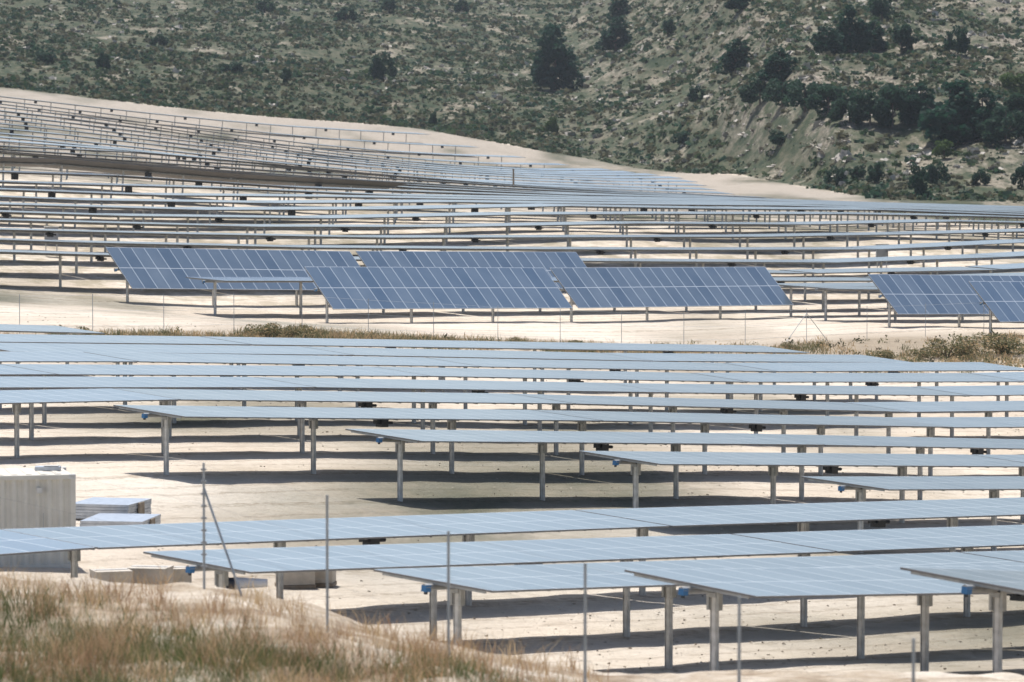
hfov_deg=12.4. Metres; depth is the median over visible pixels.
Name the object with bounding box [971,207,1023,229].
solar tracker
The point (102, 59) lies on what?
round shrub
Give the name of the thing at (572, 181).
solar tracker
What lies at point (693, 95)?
round shrub
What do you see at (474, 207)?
solar tracker
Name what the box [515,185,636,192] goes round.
solar tracker
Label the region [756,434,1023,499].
solar tracker
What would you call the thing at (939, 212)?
solar tracker
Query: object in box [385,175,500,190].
solar tracker
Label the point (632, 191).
solar tracker
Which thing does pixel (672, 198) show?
solar tracker
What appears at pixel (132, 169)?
solar tracker
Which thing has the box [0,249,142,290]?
solar tracker
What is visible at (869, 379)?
solar tracker
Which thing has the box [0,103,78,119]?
solar tracker
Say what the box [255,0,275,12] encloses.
round shrub
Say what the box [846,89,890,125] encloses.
olive tree
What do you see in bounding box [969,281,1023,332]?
solar tracker
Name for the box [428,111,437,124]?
round shrub
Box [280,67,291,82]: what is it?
round shrub
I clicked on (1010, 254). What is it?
solar tracker
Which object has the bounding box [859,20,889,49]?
pine tree
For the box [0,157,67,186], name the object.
solar tracker
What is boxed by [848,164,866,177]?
round shrub
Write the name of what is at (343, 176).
solar tracker
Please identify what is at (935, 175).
round shrub
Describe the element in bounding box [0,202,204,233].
solar tracker
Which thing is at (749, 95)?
olive tree
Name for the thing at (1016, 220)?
solar tracker
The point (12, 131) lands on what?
solar tracker
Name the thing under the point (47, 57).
round shrub
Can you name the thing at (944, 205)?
solar tracker
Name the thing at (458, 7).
round shrub
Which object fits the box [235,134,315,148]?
solar tracker
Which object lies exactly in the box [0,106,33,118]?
solar tracker
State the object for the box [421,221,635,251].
solar tracker
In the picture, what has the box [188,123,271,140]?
solar tracker
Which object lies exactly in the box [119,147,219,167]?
solar tracker
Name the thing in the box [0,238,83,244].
solar tracker
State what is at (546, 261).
solar tracker
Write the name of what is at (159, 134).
solar tracker
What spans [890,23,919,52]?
pine tree
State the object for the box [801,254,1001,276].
solar tracker
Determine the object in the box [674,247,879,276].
solar tracker
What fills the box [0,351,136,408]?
solar tracker
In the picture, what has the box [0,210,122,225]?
solar tracker
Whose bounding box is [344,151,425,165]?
solar tracker
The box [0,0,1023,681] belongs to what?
ground
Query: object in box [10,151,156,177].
solar tracker
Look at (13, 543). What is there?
solar tracker
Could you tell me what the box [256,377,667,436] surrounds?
solar tracker
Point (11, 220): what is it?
solar tracker
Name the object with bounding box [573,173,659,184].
solar tracker
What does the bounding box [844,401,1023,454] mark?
solar tracker
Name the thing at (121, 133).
solar tracker
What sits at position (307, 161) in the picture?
solar tracker
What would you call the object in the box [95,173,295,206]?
solar tracker
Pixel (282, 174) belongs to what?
solar tracker
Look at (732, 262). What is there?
solar tracker
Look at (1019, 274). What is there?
solar tracker
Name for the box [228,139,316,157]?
solar tracker
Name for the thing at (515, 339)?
verge bush
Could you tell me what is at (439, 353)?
solar tracker
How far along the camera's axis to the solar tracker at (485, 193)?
437.25 m
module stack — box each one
[76,497,151,519]
[80,513,160,525]
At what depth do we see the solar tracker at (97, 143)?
695.56 m
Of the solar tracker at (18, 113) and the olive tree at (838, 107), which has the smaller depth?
the solar tracker at (18, 113)
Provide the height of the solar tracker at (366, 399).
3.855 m
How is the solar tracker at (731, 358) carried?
on the ground at (242, 450)
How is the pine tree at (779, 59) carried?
on the ground at (242, 450)
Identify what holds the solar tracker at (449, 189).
on the ground at (242, 450)
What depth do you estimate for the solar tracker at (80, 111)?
949.24 m
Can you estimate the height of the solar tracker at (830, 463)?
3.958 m
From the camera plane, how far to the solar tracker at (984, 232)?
397.12 m
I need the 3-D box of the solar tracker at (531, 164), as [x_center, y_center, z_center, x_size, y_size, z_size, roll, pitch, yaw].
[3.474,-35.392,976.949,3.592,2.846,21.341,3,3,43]
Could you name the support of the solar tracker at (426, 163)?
on the ground at (242, 450)
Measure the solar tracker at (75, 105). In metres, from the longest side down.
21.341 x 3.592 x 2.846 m
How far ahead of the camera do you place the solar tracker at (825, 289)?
313.39 m
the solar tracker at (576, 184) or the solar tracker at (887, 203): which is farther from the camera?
the solar tracker at (576, 184)
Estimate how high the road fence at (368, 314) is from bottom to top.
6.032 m
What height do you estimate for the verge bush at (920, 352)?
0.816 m
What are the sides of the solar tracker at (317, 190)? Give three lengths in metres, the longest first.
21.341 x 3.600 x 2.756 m
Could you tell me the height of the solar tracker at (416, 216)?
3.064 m
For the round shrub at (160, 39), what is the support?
on the ground at (242, 450)
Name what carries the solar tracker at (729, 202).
on the ground at (242, 450)
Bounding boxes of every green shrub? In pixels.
[545,116,558,131]
[931,140,954,158]
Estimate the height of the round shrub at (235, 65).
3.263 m
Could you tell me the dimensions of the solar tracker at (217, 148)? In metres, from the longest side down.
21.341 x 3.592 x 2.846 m
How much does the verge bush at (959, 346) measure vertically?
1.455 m
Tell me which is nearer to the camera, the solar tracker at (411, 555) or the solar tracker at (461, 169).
the solar tracker at (411, 555)
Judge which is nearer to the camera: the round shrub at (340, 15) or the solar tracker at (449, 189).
the solar tracker at (449, 189)
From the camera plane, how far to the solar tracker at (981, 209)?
464.52 m
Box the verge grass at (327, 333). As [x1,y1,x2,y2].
[0,322,1023,372]
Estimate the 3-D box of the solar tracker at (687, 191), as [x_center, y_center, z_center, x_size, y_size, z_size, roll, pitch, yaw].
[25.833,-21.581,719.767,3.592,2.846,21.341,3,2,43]
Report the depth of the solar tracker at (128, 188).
391.71 m
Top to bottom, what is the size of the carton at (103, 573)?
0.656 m
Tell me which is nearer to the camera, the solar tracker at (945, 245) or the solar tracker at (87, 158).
the solar tracker at (945, 245)
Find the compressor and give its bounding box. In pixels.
[216,577,267,589]
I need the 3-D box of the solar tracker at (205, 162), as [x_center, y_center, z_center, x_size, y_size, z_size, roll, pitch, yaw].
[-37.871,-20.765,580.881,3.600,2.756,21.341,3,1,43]
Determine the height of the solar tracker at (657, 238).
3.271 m
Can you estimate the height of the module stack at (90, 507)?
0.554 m
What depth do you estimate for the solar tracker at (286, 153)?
826.75 m
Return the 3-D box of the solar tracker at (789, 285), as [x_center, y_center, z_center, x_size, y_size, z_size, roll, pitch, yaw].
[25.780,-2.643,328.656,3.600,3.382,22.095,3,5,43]
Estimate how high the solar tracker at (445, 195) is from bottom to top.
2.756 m
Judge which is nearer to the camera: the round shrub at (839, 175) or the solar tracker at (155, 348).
the solar tracker at (155, 348)
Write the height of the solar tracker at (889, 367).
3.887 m
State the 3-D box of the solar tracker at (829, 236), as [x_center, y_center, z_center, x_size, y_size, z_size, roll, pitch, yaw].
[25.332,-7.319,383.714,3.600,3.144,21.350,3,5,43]
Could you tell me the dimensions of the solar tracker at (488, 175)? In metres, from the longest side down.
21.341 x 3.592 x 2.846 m
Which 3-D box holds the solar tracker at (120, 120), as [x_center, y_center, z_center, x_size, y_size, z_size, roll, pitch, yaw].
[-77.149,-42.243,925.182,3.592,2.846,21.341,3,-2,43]
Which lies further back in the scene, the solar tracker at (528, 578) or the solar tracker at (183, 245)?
the solar tracker at (183, 245)
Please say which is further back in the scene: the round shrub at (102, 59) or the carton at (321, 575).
the round shrub at (102, 59)
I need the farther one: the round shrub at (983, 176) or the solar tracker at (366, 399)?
the round shrub at (983, 176)
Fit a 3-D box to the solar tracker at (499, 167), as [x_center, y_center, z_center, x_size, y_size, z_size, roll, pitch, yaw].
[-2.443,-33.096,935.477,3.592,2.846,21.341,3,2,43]
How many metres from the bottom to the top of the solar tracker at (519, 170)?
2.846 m
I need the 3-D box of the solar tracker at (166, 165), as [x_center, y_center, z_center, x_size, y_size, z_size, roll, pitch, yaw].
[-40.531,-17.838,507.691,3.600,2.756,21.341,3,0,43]
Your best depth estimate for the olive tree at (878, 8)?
1139.92 m
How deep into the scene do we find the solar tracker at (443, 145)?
1025.52 m
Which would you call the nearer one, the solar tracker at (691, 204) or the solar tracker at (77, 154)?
the solar tracker at (691, 204)
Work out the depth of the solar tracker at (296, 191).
406.44 m
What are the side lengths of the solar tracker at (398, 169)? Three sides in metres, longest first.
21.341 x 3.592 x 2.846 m
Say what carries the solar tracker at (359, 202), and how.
on the ground at (242, 450)
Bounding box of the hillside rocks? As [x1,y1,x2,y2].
[0,0,1023,185]
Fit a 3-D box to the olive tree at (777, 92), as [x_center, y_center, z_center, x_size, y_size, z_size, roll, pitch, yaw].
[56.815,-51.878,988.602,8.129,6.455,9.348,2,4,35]
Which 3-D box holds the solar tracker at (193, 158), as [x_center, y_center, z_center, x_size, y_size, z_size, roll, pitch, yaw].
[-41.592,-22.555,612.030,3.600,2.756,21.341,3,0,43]
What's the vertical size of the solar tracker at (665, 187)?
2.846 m
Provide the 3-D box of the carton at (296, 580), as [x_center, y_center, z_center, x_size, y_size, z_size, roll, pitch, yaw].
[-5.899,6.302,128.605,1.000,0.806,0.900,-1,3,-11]
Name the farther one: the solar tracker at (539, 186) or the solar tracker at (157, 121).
the solar tracker at (157, 121)
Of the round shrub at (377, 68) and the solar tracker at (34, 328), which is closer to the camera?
the solar tracker at (34, 328)
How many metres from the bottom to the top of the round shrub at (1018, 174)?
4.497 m
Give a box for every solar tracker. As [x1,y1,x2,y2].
[0,96,73,111]
[0,100,42,111]
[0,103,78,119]
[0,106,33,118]
[0,110,63,125]
[0,114,69,130]
[0,119,76,136]
[0,123,78,139]
[0,128,64,144]
[0,132,45,148]
[0,136,22,139]
[0,140,126,156]
[0,152,122,179]
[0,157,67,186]
[0,170,117,189]
[0,180,42,184]
[0,188,159,219]
[0,195,81,224]
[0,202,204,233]
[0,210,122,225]
[0,218,37,222]
[0,228,171,262]
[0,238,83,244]
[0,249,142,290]
[0,324,104,363]
[0,334,249,376]
[0,343,352,389]
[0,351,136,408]
[0,364,56,375]
[0,376,314,439]
[0,388,178,457]
[0,529,95,555]
[1,364,428,423]
[1,510,668,605]
[3,145,140,157]
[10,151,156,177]
[11,149,144,170]
[12,137,132,157]
[18,219,254,252]
[23,181,230,210]
[30,110,118,128]
[39,105,121,120]
[39,136,150,158]
[42,158,243,192]
[53,197,277,228]
[58,240,310,274]
[59,133,169,155]
[62,117,149,135]
[63,121,158,140]
[71,126,169,146]
[72,130,173,149]
[74,104,152,117]
[78,113,159,129]
[82,158,217,184]
[85,352,479,407]
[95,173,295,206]
[96,213,328,243]
[105,247,359,304]
[113,121,196,137]
[113,405,600,474]
[114,388,573,453]
[115,114,194,130]
[115,148,226,167]
[115,162,271,191]
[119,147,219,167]
[133,152,258,165]
[140,193,340,221]
[142,157,275,169]
[143,231,385,250]
[143,534,834,639]
[144,147,255,168]
[146,112,222,127]
[146,161,288,186]
[148,129,234,145]
[153,123,240,142]
[158,133,248,149]
[159,144,262,162]
[163,137,258,156]
[167,141,267,157]
[178,206,395,236]
[186,277,384,314]
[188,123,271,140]
[196,133,276,150]
[201,336,547,379]
[211,169,353,191]
[212,186,403,214]
[216,119,293,134]
[219,174,406,206]
[226,224,450,250]
[227,159,310,175]
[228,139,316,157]
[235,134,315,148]
[242,144,330,163]
[243,158,351,176]
[247,199,457,228]
[250,162,371,176]
[253,148,345,167]
[256,155,355,170]
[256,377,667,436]
[262,152,354,168]
[262,174,410,199]
[266,132,340,147]
[267,166,393,178]
[273,143,350,158]
[278,170,413,190]
[278,185,460,214]
[285,245,517,250]
[287,125,359,138]
[301,346,651,393]
[304,212,515,244]
[304,267,571,322]
[310,143,382,157]
[311,150,390,167]
[316,194,509,222]
[324,154,409,169]
[333,177,478,199]
[334,138,407,150]
[339,158,428,174]
[339,167,443,181]
[341,173,438,181]
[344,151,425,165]
[345,429,823,501]
[349,161,444,176]
[349,164,445,180]
[353,129,429,140]
[356,235,579,251]
[356,251,586,287]
[365,203,571,233]
[367,173,467,189]
[371,366,747,424]
[373,552,1023,667]
[379,193,565,220]
[383,150,457,162]
[384,158,469,173]
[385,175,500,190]
[394,186,561,211]
[401,142,479,154]
[401,178,528,194]
[403,162,487,177]
[406,184,549,208]
[416,165,507,178]
[419,158,495,167]
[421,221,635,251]
[426,357,776,410]
[428,199,623,223]
[432,168,527,179]
[432,177,537,185]
[437,174,535,180]
[439,171,531,178]
[442,191,592,210]
[446,179,543,194]
[452,154,525,166]
[462,277,615,312]
[463,165,536,175]
[466,185,603,192]
[481,168,560,181]
[484,246,703,266]
[485,197,661,222]
[487,182,607,190]
[489,162,564,170]
[489,211,685,234]
[499,341,809,384]
[501,171,585,182]
[509,393,907,454]
[514,173,601,180]
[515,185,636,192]
[524,181,629,188]
[525,176,613,183]
[529,179,619,188]
[530,168,607,176]
[534,410,951,475]
[537,184,644,190]
[539,191,633,211]
[539,192,703,217]
[541,196,707,221]
[550,267,792,321]
[554,171,634,183]
[555,234,756,263]
[556,204,734,232]
[566,187,677,193]
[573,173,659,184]
[576,497,1023,595]
[579,451,1023,522]
[581,258,649,262]
[591,191,709,211]
[593,196,756,220]
[595,176,683,188]
[604,202,778,227]
[604,353,907,400]
[607,179,695,192]
[608,221,803,246]
[610,383,970,435]
[613,182,705,192]
[617,185,713,191]
[617,258,833,266]
[624,191,722,210]
[624,565,1023,671]
[631,188,731,193]
[648,200,818,221]
[665,192,769,210]
[668,197,783,216]
[671,212,843,239]
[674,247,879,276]
[685,277,871,311]
[690,196,821,220]
[694,373,1023,425]
[695,199,850,221]
[705,206,882,232]
[724,232,919,258]
[726,362,1023,411]
[732,525,1023,626]
[733,198,868,221]
[754,203,922,229]
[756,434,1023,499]
[768,270,811,274]
[774,219,958,246]
[778,283,874,316]
[782,267,996,300]
[784,199,864,219]
[792,202,944,229]
[797,286,963,320]
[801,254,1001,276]
[802,476,1023,552]
[822,201,949,224]
[827,212,993,238]
[838,203,984,228]
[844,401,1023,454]
[851,239,1023,272]
[862,272,1023,308]
[868,274,1023,326]
[869,203,1013,226]
[870,208,1023,235]
[886,417,1023,475]
[897,228,1023,255]
[899,207,1023,234]
[900,567,1023,672]
[911,385,1023,437]
[931,207,1023,229]
[932,219,1023,245]
[950,204,1023,225]
[961,550,1023,562]
[965,263,1023,272]
[967,214,1023,239]
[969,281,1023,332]
[970,372,1023,416]
[970,454,1023,520]
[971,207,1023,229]
[971,251,1023,272]
[1000,206,1023,227]
[1006,213,1023,237]
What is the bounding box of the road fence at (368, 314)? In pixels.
[19,293,988,342]
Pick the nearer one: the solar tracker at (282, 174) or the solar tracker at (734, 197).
the solar tracker at (282, 174)
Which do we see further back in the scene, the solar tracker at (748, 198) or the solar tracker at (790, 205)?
the solar tracker at (748, 198)
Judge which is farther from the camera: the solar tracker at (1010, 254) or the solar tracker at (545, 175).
the solar tracker at (545, 175)
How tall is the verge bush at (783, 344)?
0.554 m
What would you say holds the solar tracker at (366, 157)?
on the ground at (242, 450)
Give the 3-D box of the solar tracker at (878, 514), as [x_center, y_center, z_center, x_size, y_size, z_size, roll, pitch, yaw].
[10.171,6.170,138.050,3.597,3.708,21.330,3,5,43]
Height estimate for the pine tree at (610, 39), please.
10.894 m
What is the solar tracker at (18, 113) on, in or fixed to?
on the ground at (242, 450)
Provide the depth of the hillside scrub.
1187.58 m
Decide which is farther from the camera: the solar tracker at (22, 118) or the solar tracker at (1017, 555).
the solar tracker at (22, 118)
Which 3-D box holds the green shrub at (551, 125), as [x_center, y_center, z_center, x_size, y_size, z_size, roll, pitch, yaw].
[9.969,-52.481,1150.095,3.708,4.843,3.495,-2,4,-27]
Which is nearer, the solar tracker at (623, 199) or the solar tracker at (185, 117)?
the solar tracker at (623, 199)
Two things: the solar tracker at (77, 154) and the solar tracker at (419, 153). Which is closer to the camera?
the solar tracker at (77, 154)
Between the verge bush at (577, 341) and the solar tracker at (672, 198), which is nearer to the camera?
the verge bush at (577, 341)
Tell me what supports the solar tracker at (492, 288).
on the ground at (242, 450)
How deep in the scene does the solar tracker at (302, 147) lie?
930.22 m
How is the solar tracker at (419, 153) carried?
on the ground at (242, 450)
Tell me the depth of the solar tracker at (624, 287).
311.87 m
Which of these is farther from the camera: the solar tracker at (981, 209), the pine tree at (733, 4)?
the pine tree at (733, 4)
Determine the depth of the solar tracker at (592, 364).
222.56 m
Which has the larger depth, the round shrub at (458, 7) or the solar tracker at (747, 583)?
the round shrub at (458, 7)
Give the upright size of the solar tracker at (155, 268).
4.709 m
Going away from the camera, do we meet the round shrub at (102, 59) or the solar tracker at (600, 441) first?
the solar tracker at (600, 441)
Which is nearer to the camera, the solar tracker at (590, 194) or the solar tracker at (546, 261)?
the solar tracker at (546, 261)
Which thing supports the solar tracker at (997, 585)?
on the ground at (242, 450)
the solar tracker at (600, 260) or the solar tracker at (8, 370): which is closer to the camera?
the solar tracker at (8, 370)
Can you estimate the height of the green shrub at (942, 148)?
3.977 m
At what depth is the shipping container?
130.45 m
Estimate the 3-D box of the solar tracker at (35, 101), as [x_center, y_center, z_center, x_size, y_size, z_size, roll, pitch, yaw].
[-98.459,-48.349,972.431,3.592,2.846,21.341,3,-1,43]
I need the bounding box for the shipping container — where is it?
[0,467,75,567]
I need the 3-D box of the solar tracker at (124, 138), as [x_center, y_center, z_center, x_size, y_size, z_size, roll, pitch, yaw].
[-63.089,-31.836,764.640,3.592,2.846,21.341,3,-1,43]
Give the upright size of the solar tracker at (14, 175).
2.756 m
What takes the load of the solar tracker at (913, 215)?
on the ground at (242, 450)
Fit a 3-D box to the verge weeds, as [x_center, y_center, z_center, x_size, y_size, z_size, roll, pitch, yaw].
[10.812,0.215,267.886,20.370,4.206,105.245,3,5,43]
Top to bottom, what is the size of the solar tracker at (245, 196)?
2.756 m
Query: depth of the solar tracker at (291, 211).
372.13 m
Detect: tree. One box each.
[530,22,585,90]
[594,16,632,50]
[606,0,631,19]
[715,38,753,74]
[723,0,750,10]
[738,77,770,104]
[755,47,797,80]
[761,78,802,106]
[782,79,822,112]
[805,83,845,114]
[810,26,846,53]
[827,88,871,122]
[831,4,871,51]
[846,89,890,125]
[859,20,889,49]
[868,0,894,18]
[870,83,909,127]
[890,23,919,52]
[897,83,935,123]
[917,78,979,142]
[943,25,970,53]
[956,88,1007,139]
[976,104,1023,143]
[1003,93,1023,125]
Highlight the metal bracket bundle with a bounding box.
[35,465,60,470]
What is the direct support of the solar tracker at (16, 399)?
on the ground at (242, 450)
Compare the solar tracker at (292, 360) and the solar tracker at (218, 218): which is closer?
the solar tracker at (292, 360)
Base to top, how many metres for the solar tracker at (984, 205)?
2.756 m
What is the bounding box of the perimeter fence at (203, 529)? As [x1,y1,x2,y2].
[1,425,1021,681]
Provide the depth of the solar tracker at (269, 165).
656.25 m
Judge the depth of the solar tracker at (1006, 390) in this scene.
218.61 m
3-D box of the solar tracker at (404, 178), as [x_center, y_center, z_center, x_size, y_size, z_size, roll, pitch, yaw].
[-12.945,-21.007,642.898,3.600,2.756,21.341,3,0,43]
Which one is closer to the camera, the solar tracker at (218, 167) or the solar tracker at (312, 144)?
the solar tracker at (218, 167)
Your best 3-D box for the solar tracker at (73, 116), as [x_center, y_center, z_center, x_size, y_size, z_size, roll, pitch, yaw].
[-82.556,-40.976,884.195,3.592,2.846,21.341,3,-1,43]
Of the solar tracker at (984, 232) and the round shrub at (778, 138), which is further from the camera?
the round shrub at (778, 138)
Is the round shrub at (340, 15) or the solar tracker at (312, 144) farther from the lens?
the round shrub at (340, 15)
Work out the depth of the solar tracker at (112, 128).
827.17 m
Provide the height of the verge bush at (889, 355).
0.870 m
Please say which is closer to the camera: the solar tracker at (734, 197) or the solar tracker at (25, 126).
the solar tracker at (734, 197)
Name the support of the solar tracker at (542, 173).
on the ground at (242, 450)
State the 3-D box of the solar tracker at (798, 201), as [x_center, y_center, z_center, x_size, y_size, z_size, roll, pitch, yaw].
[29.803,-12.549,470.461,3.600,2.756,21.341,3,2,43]
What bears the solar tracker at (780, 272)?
on the ground at (242, 450)
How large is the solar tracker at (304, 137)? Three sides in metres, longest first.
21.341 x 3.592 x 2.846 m
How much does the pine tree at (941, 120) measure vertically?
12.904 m
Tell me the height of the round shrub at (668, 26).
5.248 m
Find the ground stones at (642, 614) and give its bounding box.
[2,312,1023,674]
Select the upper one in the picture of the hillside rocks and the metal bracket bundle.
the hillside rocks
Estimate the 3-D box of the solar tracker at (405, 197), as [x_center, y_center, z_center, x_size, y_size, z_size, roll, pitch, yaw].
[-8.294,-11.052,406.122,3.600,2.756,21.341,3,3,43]
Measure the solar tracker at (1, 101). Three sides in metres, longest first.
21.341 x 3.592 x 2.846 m
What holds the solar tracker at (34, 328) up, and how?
on the ground at (242, 450)
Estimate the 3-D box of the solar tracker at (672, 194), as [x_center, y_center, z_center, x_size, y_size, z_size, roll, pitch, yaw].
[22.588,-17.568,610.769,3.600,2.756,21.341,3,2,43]
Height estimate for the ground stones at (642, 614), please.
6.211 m
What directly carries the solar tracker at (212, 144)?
on the ground at (242, 450)
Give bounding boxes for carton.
[89,568,132,582]
[127,565,173,584]
[173,566,191,582]
[275,572,315,588]
[315,571,336,587]
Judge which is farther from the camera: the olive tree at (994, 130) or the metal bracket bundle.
the olive tree at (994, 130)
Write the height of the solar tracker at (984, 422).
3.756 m
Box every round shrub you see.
[33,50,54,63]
[95,51,110,68]
[150,33,168,45]
[220,61,243,71]
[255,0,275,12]
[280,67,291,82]
[334,6,357,20]
[368,52,397,79]
[381,0,396,12]
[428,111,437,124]
[454,0,469,12]
[662,19,676,35]
[670,130,689,145]
[687,85,705,101]
[768,129,787,145]
[823,165,847,186]
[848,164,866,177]
[865,162,884,182]
[908,162,929,194]
[925,162,951,184]
[971,168,990,184]
[999,72,1023,94]
[1010,165,1023,188]
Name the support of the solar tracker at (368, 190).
on the ground at (242, 450)
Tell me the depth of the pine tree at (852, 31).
1068.71 m
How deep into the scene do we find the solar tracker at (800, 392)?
208.49 m
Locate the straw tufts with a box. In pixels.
[0,561,624,681]
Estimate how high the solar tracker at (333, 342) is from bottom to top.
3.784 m
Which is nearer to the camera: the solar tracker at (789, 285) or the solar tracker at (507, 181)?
the solar tracker at (789, 285)
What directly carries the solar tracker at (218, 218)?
on the ground at (242, 450)
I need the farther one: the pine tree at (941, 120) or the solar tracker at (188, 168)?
the pine tree at (941, 120)
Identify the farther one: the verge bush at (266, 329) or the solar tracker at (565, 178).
the solar tracker at (565, 178)
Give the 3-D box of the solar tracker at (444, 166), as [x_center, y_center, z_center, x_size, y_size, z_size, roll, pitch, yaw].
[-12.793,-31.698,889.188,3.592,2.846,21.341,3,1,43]
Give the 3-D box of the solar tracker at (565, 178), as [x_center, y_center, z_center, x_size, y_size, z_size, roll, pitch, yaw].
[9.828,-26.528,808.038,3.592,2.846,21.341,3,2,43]
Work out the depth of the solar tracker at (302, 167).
625.82 m
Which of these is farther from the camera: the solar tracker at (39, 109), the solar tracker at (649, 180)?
the solar tracker at (39, 109)
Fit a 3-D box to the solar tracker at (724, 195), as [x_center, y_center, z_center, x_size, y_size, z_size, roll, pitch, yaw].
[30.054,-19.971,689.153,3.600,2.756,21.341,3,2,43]
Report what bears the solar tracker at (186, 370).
on the ground at (242, 450)
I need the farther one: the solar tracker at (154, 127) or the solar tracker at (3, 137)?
the solar tracker at (154, 127)
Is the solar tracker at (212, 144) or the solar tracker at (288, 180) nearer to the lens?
the solar tracker at (288, 180)
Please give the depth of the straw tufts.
78.15 m
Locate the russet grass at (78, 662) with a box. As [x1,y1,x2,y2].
[0,576,618,681]
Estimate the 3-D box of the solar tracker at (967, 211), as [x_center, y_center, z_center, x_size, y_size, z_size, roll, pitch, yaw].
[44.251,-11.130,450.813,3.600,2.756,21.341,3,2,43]
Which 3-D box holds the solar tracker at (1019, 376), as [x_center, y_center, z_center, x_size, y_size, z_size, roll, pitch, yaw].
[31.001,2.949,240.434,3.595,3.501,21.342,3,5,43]
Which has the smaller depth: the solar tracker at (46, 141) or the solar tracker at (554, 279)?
the solar tracker at (554, 279)
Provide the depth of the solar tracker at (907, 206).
468.58 m
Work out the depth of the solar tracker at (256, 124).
1018.70 m
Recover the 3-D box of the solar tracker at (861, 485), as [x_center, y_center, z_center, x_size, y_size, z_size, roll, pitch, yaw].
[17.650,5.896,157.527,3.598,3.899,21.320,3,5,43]
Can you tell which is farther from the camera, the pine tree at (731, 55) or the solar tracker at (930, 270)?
the pine tree at (731, 55)
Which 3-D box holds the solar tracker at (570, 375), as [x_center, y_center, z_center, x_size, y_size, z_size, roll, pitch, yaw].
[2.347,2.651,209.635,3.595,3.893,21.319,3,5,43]
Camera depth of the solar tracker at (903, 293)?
309.85 m
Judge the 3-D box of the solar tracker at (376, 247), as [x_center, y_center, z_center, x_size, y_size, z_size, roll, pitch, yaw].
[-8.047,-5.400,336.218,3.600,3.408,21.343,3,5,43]
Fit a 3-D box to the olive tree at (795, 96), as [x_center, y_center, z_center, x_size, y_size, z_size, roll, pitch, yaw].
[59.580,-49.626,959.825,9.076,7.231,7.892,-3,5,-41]
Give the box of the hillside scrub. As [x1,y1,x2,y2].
[0,0,1023,202]
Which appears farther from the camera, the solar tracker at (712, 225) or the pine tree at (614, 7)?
the pine tree at (614, 7)
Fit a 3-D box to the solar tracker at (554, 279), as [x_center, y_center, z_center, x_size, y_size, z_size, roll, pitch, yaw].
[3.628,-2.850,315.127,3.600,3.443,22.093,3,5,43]
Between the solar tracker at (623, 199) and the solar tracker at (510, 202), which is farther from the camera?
the solar tracker at (623, 199)
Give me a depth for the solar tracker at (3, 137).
651.70 m
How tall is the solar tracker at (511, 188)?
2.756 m
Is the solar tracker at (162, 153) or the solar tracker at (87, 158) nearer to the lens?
the solar tracker at (87, 158)
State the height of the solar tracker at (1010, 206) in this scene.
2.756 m
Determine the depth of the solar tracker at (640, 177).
857.00 m
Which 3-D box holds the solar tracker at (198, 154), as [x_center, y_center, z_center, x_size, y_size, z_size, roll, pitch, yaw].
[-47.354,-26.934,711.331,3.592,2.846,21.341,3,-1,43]
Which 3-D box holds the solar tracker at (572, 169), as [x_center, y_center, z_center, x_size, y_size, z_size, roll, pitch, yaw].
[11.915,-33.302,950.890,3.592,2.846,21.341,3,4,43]
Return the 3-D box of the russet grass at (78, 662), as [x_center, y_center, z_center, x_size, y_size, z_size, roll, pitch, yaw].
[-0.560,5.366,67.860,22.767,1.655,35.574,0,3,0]
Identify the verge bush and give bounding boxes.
[46,324,94,334]
[244,322,283,336]
[282,324,316,337]
[507,337,525,341]
[570,340,582,342]
[781,342,798,349]
[866,349,895,358]
[905,347,934,359]
[923,335,979,357]
[980,333,1023,355]
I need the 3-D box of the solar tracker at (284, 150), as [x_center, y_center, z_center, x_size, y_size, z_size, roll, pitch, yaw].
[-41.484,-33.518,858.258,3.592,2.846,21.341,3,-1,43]
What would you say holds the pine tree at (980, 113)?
on the ground at (242, 450)
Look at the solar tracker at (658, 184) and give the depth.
788.02 m
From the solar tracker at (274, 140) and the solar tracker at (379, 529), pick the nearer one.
the solar tracker at (379, 529)
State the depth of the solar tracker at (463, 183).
579.21 m
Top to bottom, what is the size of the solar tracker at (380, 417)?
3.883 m
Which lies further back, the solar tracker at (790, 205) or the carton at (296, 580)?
the solar tracker at (790, 205)
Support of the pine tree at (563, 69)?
on the ground at (242, 450)
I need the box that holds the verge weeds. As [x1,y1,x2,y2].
[87,326,1023,372]
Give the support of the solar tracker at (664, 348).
on the ground at (242, 450)
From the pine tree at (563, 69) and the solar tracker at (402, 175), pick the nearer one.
the solar tracker at (402, 175)
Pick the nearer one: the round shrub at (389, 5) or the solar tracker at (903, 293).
the solar tracker at (903, 293)
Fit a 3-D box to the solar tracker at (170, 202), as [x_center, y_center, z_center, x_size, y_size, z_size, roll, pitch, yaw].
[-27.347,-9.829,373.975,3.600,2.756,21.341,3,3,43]
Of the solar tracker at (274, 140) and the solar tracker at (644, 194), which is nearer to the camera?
the solar tracker at (644, 194)
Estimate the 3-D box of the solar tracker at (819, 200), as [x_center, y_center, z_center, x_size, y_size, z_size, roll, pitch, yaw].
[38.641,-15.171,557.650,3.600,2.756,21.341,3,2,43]
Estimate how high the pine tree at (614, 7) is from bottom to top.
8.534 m

